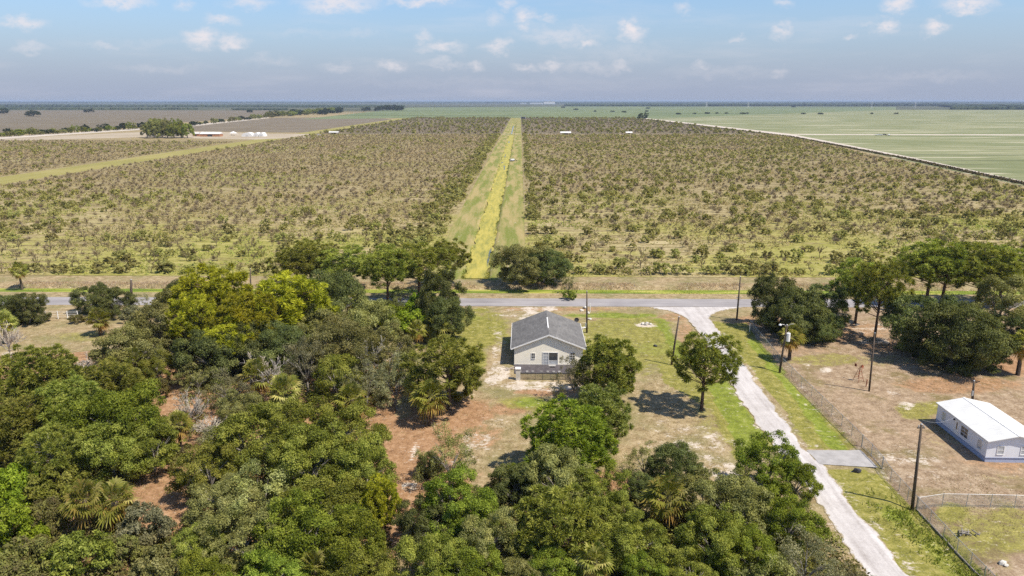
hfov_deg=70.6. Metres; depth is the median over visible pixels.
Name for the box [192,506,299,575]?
oak tree
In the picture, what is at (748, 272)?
grove tree
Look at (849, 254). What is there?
grove tree
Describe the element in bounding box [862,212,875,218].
grove tree
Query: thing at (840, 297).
oak tree
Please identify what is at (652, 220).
grove scrub
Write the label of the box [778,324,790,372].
utility pole
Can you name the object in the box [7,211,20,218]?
grove tree
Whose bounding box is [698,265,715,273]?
grove tree
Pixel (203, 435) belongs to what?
leafy tree
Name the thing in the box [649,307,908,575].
gravel driveway
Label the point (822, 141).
sand bank
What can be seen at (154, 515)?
bush
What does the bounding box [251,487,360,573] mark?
oak tree
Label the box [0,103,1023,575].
ground
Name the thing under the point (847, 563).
leafy tree
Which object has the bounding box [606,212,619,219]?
grove tree
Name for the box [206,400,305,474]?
oak tree
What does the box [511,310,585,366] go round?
cream house
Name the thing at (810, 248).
grove tree
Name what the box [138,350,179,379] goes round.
oak tree
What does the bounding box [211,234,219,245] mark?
grove tree
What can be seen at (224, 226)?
grove tree
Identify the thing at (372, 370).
leafy tree
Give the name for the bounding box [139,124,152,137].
broad tree
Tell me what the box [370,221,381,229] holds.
grove tree
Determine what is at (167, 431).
oak tree
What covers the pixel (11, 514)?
bush
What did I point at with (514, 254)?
oak tree
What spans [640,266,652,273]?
grove tree
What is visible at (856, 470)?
stone block
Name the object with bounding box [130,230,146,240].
grove tree
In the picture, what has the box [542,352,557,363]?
sliding door
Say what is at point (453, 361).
leafy tree
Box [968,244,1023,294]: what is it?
pine tree
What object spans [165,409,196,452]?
cabbage palm
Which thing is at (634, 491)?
oak tree
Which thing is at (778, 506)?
oak tree
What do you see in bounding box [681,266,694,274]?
grove tree
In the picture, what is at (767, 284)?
oak tree
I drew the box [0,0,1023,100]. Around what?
sky
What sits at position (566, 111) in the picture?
green field
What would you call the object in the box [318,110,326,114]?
broad tree
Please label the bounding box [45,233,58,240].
grove tree
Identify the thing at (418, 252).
tree
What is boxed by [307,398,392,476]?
oak tree
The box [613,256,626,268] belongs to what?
grove tree
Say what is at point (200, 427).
dead tree
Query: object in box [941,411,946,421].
window
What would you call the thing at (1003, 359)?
oak tree
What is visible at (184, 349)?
oak tree
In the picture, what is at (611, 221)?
bare grove rows
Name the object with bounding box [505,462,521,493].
oak tree
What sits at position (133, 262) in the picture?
grove tree
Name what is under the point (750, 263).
grove tree
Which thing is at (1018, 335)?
cabbage palm
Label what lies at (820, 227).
grove tree
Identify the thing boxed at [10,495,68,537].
bush
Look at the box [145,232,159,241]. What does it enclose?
grove tree
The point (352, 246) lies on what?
grove tree
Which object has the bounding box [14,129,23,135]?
broad tree
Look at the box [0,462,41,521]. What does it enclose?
bush
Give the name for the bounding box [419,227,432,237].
grove tree
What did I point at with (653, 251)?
grove tree
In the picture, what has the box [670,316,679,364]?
utility pole
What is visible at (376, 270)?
tree
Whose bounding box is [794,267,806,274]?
grove tree
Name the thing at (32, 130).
broad tree
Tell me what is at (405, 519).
oak tree
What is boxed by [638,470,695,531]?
cabbage palm
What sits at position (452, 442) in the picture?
leafy tree
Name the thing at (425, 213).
grove tree
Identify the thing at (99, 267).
grove tree
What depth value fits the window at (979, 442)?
85.66 m
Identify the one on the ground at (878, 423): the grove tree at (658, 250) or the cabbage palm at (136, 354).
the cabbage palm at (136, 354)
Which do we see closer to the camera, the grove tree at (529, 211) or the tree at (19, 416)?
the tree at (19, 416)
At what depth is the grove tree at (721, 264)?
181.17 m
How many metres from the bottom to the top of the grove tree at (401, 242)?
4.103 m
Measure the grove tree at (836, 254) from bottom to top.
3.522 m
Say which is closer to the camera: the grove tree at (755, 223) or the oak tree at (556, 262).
the oak tree at (556, 262)
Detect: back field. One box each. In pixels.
[317,118,510,133]
[521,118,763,134]
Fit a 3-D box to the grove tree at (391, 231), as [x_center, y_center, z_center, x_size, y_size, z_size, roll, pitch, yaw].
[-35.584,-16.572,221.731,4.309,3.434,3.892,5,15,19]
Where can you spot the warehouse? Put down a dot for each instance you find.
(548, 102)
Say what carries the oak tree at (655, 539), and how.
on the ground at (878, 423)
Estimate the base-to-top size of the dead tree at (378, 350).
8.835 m
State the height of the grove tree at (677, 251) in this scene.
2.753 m
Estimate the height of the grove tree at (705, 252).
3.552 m
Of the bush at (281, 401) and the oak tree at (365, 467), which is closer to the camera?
the oak tree at (365, 467)
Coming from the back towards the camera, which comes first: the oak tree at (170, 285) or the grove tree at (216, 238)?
the grove tree at (216, 238)
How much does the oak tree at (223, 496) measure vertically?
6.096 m
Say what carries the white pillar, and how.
on the ground at (878, 423)
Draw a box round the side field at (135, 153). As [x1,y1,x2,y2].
[0,139,255,176]
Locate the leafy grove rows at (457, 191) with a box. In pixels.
[0,116,1023,273]
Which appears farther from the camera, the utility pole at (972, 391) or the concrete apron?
the utility pole at (972, 391)
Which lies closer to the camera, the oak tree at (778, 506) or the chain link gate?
the oak tree at (778, 506)
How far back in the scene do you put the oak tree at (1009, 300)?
128.84 m
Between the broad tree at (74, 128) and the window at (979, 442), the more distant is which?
the broad tree at (74, 128)
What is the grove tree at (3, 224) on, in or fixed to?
on the orchard field at (176, 260)
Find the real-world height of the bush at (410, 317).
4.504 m
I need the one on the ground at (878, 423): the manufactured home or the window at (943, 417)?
the manufactured home
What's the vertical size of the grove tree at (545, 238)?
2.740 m
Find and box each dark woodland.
[0,107,197,109]
[232,108,287,109]
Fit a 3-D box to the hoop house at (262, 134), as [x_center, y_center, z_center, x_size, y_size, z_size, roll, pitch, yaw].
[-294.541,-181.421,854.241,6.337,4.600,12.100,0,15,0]
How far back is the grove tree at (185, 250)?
195.39 m
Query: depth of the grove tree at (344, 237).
216.66 m
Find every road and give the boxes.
[0,117,268,138]
[0,288,1021,294]
[2,297,1023,307]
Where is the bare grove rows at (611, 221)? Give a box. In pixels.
[0,117,1023,266]
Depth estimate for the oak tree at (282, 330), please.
109.33 m
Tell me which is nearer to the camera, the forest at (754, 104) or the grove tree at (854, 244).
the grove tree at (854, 244)
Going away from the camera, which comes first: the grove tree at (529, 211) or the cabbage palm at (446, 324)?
the cabbage palm at (446, 324)
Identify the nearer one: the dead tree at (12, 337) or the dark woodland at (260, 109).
the dead tree at (12, 337)
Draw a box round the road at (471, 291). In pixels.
[0,288,1021,294]
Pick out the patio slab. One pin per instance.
(537, 369)
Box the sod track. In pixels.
[741,134,1023,134]
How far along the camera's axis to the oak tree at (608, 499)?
67.33 m
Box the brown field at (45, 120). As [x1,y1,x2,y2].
[0,110,268,133]
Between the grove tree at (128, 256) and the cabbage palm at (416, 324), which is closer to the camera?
the cabbage palm at (416, 324)
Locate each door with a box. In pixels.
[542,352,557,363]
[953,418,959,435]
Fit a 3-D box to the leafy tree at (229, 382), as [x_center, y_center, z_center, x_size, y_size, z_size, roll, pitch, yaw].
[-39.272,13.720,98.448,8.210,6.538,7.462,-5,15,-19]
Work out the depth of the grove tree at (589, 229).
227.44 m
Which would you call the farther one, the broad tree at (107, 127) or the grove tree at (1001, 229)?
the broad tree at (107, 127)
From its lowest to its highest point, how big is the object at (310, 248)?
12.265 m
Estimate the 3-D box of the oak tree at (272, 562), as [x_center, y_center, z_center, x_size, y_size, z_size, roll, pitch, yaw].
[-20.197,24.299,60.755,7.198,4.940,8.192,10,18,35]
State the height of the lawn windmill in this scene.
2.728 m
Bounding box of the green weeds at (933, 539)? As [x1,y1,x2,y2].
[19,287,1018,575]
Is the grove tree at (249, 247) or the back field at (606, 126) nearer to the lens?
the grove tree at (249, 247)
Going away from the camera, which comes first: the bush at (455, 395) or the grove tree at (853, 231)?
the bush at (455, 395)
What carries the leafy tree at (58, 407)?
on the ground at (878, 423)
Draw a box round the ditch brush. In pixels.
[649,119,1023,184]
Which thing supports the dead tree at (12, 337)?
on the ground at (878, 423)
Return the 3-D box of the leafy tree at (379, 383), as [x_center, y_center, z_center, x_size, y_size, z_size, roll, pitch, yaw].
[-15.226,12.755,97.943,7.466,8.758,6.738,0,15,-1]
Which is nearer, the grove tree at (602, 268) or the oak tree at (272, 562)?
the oak tree at (272, 562)
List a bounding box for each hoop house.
[241,132,253,136]
[259,132,266,136]
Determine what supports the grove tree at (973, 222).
on the orchard field at (819, 243)
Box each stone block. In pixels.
[853,468,861,472]
[998,560,1006,564]
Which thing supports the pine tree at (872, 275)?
on the ground at (878, 423)
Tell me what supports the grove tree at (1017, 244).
on the orchard field at (819, 243)
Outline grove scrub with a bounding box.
[0,133,1023,276]
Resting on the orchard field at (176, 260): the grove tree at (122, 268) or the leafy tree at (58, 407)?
the grove tree at (122, 268)
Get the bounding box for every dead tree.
[0,320,27,356]
[74,351,99,367]
[172,387,209,419]
[191,415,226,439]
[238,352,288,400]
[355,335,390,369]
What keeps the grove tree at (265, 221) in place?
on the orchard field at (176, 260)
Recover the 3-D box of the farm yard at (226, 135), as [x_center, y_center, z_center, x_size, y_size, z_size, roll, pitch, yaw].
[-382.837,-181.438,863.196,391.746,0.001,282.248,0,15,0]
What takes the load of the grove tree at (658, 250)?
on the orchard field at (819, 243)
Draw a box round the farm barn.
[200,132,222,136]
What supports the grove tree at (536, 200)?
on the orchard field at (819, 243)
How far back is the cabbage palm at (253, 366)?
98.92 m
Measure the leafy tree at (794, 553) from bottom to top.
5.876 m
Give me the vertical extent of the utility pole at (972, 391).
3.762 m
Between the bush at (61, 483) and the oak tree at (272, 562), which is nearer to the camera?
the oak tree at (272, 562)
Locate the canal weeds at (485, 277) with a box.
[461,142,511,278]
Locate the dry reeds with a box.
[0,279,963,289]
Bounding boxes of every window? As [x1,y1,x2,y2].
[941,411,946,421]
[960,424,968,439]
[976,438,982,450]
[996,446,1004,454]
[1020,446,1023,454]
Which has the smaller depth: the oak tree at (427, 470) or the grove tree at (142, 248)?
the oak tree at (427, 470)
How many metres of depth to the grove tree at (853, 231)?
227.00 m
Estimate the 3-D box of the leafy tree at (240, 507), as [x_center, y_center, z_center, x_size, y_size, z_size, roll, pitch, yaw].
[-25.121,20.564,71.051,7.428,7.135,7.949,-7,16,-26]
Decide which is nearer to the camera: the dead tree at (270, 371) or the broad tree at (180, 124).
the dead tree at (270, 371)
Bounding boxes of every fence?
[520,373,572,379]
[750,321,862,444]
[882,457,917,508]
[916,497,994,575]
[917,494,1023,508]
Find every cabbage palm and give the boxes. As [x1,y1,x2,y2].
[0,308,17,343]
[8,262,28,289]
[56,478,104,534]
[83,307,112,335]
[90,476,138,531]
[118,345,152,375]
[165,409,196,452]
[238,356,272,399]
[264,372,302,417]
[295,548,330,575]
[330,380,370,419]
[340,293,354,311]
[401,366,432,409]
[407,319,426,348]
[409,375,450,426]
[423,311,449,338]
[572,540,615,575]
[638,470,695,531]
[776,322,808,360]
[1007,329,1023,375]
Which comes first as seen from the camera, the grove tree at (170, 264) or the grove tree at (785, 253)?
the grove tree at (170, 264)
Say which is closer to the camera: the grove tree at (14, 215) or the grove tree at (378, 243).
the grove tree at (378, 243)
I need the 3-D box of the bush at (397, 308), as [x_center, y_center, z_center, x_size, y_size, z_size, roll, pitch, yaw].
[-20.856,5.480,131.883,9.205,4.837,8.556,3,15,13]
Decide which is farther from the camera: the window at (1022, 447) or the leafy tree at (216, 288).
the leafy tree at (216, 288)
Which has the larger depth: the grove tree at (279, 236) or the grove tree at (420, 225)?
the grove tree at (420, 225)
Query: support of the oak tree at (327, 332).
on the ground at (878, 423)
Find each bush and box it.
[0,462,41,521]
[0,499,52,550]
[0,533,55,575]
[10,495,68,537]
[16,460,89,508]
[38,529,117,575]
[67,314,85,322]
[97,534,147,571]
[114,500,176,545]
[118,305,143,318]
[128,542,198,575]
[139,377,170,398]
[273,394,309,426]
[373,304,417,330]
[391,309,427,332]
[404,292,437,311]
[444,372,478,401]
[562,290,576,299]
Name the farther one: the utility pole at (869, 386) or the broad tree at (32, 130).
the broad tree at (32, 130)
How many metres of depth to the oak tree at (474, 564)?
60.63 m
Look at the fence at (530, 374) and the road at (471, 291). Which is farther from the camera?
the road at (471, 291)
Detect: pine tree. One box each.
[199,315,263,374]
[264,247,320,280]
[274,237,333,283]
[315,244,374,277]
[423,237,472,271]
[829,257,893,323]
[849,255,916,340]
[892,238,973,297]
[911,240,989,303]
[944,240,1023,294]
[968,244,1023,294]
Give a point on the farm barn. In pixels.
(210, 134)
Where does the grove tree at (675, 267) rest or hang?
on the orchard field at (819, 243)
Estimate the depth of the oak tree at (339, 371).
97.91 m
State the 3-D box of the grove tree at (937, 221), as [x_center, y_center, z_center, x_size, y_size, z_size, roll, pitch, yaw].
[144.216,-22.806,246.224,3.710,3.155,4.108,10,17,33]
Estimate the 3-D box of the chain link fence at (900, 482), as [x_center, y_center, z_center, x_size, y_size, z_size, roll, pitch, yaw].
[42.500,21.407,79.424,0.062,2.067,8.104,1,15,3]
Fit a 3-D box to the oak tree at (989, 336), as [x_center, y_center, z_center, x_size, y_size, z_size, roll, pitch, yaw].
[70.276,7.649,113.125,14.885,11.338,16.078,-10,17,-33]
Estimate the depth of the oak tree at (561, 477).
73.53 m
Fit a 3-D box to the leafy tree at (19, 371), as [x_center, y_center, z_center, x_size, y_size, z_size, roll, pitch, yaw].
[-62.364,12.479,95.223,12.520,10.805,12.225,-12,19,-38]
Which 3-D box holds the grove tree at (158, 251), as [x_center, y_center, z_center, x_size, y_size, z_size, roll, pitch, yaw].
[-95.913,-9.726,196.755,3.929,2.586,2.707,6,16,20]
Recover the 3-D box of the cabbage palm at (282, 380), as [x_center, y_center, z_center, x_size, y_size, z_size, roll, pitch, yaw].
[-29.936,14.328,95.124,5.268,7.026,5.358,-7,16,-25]
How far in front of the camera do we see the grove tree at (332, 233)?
221.97 m
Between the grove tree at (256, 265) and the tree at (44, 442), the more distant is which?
the grove tree at (256, 265)
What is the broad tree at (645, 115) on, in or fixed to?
on the back field at (606, 126)
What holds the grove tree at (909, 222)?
on the orchard field at (819, 243)
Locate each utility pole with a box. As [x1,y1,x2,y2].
[130,279,132,293]
[585,291,587,332]
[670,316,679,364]
[736,276,740,319]
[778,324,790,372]
[868,332,875,391]
[910,423,924,510]
[971,380,974,398]
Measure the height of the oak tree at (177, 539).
4.973 m
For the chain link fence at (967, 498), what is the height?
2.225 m
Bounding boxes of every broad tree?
[0,108,9,113]
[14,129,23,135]
[25,110,41,115]
[27,127,36,134]
[69,125,79,131]
[105,125,114,130]
[119,122,127,129]
[125,122,132,129]
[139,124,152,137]
[144,117,160,137]
[160,117,171,137]
[165,122,181,137]
[170,118,182,135]
[172,121,185,137]
[179,123,194,137]
[210,118,217,123]
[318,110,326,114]
[637,112,648,118]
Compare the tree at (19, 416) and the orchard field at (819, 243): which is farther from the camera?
the orchard field at (819, 243)
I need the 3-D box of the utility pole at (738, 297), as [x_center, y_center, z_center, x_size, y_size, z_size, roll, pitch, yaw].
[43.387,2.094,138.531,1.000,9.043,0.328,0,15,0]
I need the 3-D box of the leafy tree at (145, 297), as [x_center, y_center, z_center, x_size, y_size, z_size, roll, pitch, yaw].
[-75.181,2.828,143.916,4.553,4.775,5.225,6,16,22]
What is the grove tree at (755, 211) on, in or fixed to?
on the orchard field at (819, 243)
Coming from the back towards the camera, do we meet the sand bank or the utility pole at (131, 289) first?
the sand bank
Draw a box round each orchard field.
[0,134,501,275]
[521,134,1023,277]
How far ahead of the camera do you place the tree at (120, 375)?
93.12 m
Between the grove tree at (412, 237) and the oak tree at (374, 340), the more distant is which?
the grove tree at (412, 237)
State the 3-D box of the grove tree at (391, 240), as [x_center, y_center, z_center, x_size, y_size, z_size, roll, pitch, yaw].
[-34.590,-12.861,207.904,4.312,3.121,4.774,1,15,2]
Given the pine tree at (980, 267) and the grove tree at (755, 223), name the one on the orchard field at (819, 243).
the grove tree at (755, 223)
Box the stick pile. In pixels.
[958,528,979,535]
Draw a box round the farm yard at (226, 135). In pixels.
[2,131,350,140]
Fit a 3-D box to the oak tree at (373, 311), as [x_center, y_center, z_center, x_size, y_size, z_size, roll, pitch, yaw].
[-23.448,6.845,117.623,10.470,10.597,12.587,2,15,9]
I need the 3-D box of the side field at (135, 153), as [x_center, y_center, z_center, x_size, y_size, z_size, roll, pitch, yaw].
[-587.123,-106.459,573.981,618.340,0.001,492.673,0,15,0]
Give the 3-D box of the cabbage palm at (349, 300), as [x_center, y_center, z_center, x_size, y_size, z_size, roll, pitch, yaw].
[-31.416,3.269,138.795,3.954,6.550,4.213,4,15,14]
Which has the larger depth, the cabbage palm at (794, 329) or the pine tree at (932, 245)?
the pine tree at (932, 245)
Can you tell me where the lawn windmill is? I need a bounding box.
[853,363,863,382]
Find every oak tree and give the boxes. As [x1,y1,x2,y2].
[0,294,32,324]
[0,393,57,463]
[2,292,51,324]
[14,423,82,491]
[61,377,174,467]
[66,419,153,487]
[68,281,108,313]
[84,285,137,317]
[87,320,170,381]
[103,416,187,479]
[122,288,203,357]
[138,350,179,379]
[162,278,187,302]
[164,440,244,497]
[167,522,227,567]
[168,312,212,354]
[169,328,252,389]
[177,547,234,575]
[181,472,269,542]
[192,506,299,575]
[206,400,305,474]
[214,388,263,425]
[219,317,292,377]
[226,546,314,575]
[245,320,310,380]
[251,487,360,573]
[257,395,340,452]
[264,421,352,504]
[278,465,378,537]
[291,303,349,351]
[292,268,368,317]
[301,312,373,376]
[306,353,368,402]
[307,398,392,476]
[314,507,386,575]
[318,544,399,575]
[329,431,399,501]
[339,297,399,355]
[352,322,417,387]
[383,297,404,320]
[390,494,454,552]
[393,531,468,575]
[414,267,466,322]
[414,460,497,544]
[416,450,445,478]
[423,296,475,342]
[437,484,498,547]
[439,542,507,575]
[454,506,525,575]
[484,461,544,517]
[489,243,556,285]
[498,555,547,575]
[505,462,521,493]
[507,481,603,569]
[517,440,595,505]
[520,247,573,284]
[522,539,584,575]
[566,462,631,516]
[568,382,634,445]
[583,489,646,548]
[594,507,674,573]
[618,545,670,575]
[625,470,660,505]
[645,440,709,497]
[662,544,718,575]
[671,467,731,520]
[673,502,755,575]
[688,467,780,546]
[706,517,788,575]
[733,429,800,496]
[746,273,806,332]
[755,484,831,559]
[761,286,836,341]
[764,454,824,501]
[786,305,844,342]
[806,283,851,327]
[878,292,971,357]
[900,299,1022,376]
[946,334,1013,373]
[971,274,1023,330]
[991,311,1023,343]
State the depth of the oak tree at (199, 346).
105.36 m
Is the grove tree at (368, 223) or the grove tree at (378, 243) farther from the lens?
the grove tree at (368, 223)
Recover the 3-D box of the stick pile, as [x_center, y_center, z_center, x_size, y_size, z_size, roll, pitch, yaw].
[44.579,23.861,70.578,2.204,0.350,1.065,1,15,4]
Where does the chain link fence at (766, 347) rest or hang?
on the ground at (878, 423)
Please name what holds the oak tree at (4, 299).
on the ground at (878, 423)
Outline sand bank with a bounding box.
[646,118,1023,181]
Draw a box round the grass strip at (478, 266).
[463,135,513,277]
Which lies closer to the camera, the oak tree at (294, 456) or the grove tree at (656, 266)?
the oak tree at (294, 456)
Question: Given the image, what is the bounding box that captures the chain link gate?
[861,435,883,468]
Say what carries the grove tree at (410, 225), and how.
on the orchard field at (176, 260)
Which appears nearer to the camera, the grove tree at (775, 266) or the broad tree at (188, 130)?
the grove tree at (775, 266)
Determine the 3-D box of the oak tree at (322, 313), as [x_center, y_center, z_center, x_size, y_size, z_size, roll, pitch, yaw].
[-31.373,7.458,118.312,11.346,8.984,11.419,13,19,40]
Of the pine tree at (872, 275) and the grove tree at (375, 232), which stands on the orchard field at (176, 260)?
the grove tree at (375, 232)
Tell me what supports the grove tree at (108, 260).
on the orchard field at (176, 260)
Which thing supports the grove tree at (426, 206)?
on the orchard field at (176, 260)
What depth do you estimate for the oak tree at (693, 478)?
72.20 m
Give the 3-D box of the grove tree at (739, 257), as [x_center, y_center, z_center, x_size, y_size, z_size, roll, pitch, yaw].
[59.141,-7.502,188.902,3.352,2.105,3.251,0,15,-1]
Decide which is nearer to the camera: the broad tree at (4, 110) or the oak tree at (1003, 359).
the oak tree at (1003, 359)
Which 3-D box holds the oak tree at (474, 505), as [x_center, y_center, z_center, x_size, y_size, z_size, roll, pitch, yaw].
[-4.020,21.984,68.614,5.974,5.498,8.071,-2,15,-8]
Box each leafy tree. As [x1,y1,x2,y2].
[0,342,85,403]
[31,370,114,439]
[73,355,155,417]
[121,291,149,305]
[160,262,253,329]
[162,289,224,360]
[169,361,219,393]
[194,425,251,453]
[195,366,253,412]
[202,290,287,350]
[222,458,292,532]
[243,269,339,334]
[282,335,332,392]
[338,358,392,405]
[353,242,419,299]
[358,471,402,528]
[371,351,420,408]
[386,356,424,388]
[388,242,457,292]
[389,285,414,302]
[399,333,486,409]
[411,419,476,484]
[518,392,619,480]
[548,353,592,399]
[560,275,576,291]
[572,334,643,398]
[620,440,671,477]
[664,330,743,410]
[725,551,796,575]
[767,524,845,575]
[826,561,872,575]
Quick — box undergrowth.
[0,325,871,575]
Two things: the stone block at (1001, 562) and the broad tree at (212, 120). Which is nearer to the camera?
the stone block at (1001, 562)
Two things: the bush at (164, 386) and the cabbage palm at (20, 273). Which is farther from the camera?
the cabbage palm at (20, 273)
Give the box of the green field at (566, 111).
[308,106,895,118]
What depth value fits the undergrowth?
70.56 m
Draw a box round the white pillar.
[515,367,520,380]
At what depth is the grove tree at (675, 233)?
220.73 m
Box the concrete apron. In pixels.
[807,450,876,466]
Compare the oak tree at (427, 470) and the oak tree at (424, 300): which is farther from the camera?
the oak tree at (424, 300)
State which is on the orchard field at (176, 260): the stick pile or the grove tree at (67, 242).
the grove tree at (67, 242)
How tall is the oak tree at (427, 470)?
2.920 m
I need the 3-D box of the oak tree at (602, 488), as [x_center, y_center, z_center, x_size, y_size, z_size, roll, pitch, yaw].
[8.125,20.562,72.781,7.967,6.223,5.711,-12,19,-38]
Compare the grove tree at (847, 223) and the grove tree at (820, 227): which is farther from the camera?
the grove tree at (847, 223)
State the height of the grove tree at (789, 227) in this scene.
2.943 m
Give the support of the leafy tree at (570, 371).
on the ground at (878, 423)
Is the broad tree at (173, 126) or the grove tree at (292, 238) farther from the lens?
the broad tree at (173, 126)
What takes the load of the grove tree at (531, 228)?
on the orchard field at (819, 243)
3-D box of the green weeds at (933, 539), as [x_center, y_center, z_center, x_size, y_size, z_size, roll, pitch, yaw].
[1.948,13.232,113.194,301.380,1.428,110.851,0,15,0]
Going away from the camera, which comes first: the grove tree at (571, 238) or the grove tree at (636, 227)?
the grove tree at (571, 238)
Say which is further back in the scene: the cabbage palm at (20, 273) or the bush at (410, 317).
the cabbage palm at (20, 273)
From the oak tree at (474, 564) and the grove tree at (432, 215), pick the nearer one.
the oak tree at (474, 564)
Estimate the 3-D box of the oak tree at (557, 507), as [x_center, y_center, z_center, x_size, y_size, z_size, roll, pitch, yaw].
[4.051,21.610,64.965,8.689,8.078,8.803,-11,18,-36]
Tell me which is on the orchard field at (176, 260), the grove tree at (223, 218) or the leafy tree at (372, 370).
the grove tree at (223, 218)
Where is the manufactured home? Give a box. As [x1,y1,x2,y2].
[935,397,1023,462]
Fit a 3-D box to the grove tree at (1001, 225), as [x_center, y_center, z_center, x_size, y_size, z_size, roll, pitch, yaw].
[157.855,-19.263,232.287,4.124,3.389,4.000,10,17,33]
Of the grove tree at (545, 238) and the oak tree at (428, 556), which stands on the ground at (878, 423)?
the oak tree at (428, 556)
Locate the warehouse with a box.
[543,101,554,103]
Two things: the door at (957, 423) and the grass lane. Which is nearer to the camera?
the door at (957, 423)
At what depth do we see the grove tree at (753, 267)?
175.18 m
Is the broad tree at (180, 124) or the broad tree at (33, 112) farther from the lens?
the broad tree at (33, 112)
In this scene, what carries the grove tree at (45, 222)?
on the orchard field at (176, 260)
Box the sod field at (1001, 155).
[652,110,1023,185]
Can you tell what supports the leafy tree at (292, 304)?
on the ground at (878, 423)
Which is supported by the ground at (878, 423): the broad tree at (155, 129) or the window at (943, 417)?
the broad tree at (155, 129)
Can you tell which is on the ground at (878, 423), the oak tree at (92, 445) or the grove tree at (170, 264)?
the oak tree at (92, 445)
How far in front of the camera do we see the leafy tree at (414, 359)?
104.33 m
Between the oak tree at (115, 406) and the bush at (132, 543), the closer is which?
the bush at (132, 543)
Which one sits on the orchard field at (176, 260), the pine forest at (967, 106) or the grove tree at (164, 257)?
the grove tree at (164, 257)
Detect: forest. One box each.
[0,101,1023,102]
[0,104,405,106]
[565,103,958,105]
[944,103,1023,109]
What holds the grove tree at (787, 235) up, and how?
on the orchard field at (819, 243)
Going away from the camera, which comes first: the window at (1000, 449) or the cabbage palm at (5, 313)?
the window at (1000, 449)
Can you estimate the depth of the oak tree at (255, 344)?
108.80 m
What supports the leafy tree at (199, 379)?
on the ground at (878, 423)
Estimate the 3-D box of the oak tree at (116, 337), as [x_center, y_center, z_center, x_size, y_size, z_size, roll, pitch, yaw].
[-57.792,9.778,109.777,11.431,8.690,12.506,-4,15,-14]
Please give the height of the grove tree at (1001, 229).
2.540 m
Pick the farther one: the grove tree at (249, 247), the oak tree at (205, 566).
the grove tree at (249, 247)
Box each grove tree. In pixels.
[0,221,7,228]
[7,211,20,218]
[7,232,20,240]
[18,226,27,231]
[22,263,41,271]
[23,227,34,232]
[24,209,34,214]
[31,253,42,265]
[39,218,55,225]
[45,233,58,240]
[50,263,68,272]
[62,237,73,249]
[77,265,85,270]
[91,261,108,272]
[100,256,120,267]
[101,232,114,240]
[112,249,133,260]
[115,265,130,272]
[120,253,130,259]
[127,258,140,266]
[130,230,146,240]
[134,245,146,253]
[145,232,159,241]
[151,248,164,255]
[153,262,175,271]
[157,236,173,245]
[157,253,169,260]
[158,261,175,272]
[164,249,175,255]
[180,247,195,255]
[181,263,195,273]
[197,260,217,273]
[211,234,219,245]
[216,214,228,221]
[221,223,234,233]
[242,243,251,255]
[247,262,267,273]
[259,223,270,232]
[260,218,273,224]
[274,232,287,240]
[280,240,294,249]
[282,216,295,223]
[287,234,297,240]
[327,229,340,237]
[337,234,346,240]
[343,243,355,249]
[344,221,354,229]
[363,222,374,229]
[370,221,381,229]
[371,241,384,250]
[372,230,383,236]
[385,237,397,247]
[388,228,403,236]
[394,235,410,244]
[404,232,415,241]
[405,223,416,229]
[412,236,426,244]
[417,223,429,228]
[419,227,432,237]
[422,203,433,209]
[422,210,431,216]
[428,212,439,219]
[435,224,447,232]
[522,207,534,217]
[527,224,543,234]
[529,196,538,202]
[543,226,555,233]
[543,234,553,241]
[553,239,566,247]
[560,235,575,246]
[573,265,586,273]
[581,226,594,233]
[592,263,605,273]
[600,235,612,242]
[605,265,616,273]
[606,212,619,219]
[609,224,621,230]
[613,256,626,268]
[621,267,632,273]
[631,224,642,231]
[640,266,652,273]
[649,248,663,257]
[652,261,671,273]
[653,248,664,257]
[669,248,680,257]
[671,264,682,273]
[672,230,684,237]
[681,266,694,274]
[687,211,699,218]
[692,247,708,257]
[692,255,700,261]
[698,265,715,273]
[708,266,722,273]
[716,252,731,261]
[716,261,727,268]
[724,264,741,274]
[729,243,738,249]
[732,255,745,262]
[734,213,745,219]
[738,264,752,274]
[743,260,759,267]
[746,210,759,217]
[747,265,763,274]
[749,220,760,226]
[755,215,765,224]
[760,262,778,273]
[779,250,790,257]
[782,229,792,241]
[787,223,798,231]
[790,248,803,257]
[791,234,804,242]
[791,256,800,262]
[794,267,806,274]
[801,245,814,251]
[812,224,826,230]
[823,263,836,273]
[830,250,848,262]
[832,230,846,238]
[839,221,849,226]
[841,209,851,217]
[846,226,859,234]
[846,251,861,261]
[847,241,861,247]
[851,246,872,256]
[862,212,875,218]
[878,239,892,247]
[900,232,913,239]
[901,218,913,227]
[909,211,922,217]
[914,218,928,226]
[930,217,941,223]
[942,232,957,242]
[945,225,958,233]
[965,217,979,224]
[993,207,1004,214]
[994,228,1006,234]
[995,231,1010,239]
[996,223,1009,230]
[1006,227,1019,234]
[1006,239,1019,247]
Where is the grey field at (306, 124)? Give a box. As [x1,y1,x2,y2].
[193,117,389,131]
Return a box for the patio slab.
[514,365,574,373]
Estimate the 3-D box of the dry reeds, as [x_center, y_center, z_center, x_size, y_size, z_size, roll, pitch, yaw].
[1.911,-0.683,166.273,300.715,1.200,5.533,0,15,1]
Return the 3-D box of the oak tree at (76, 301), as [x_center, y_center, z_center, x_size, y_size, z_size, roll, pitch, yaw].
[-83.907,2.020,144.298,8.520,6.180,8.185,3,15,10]
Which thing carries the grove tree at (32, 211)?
on the orchard field at (176, 260)

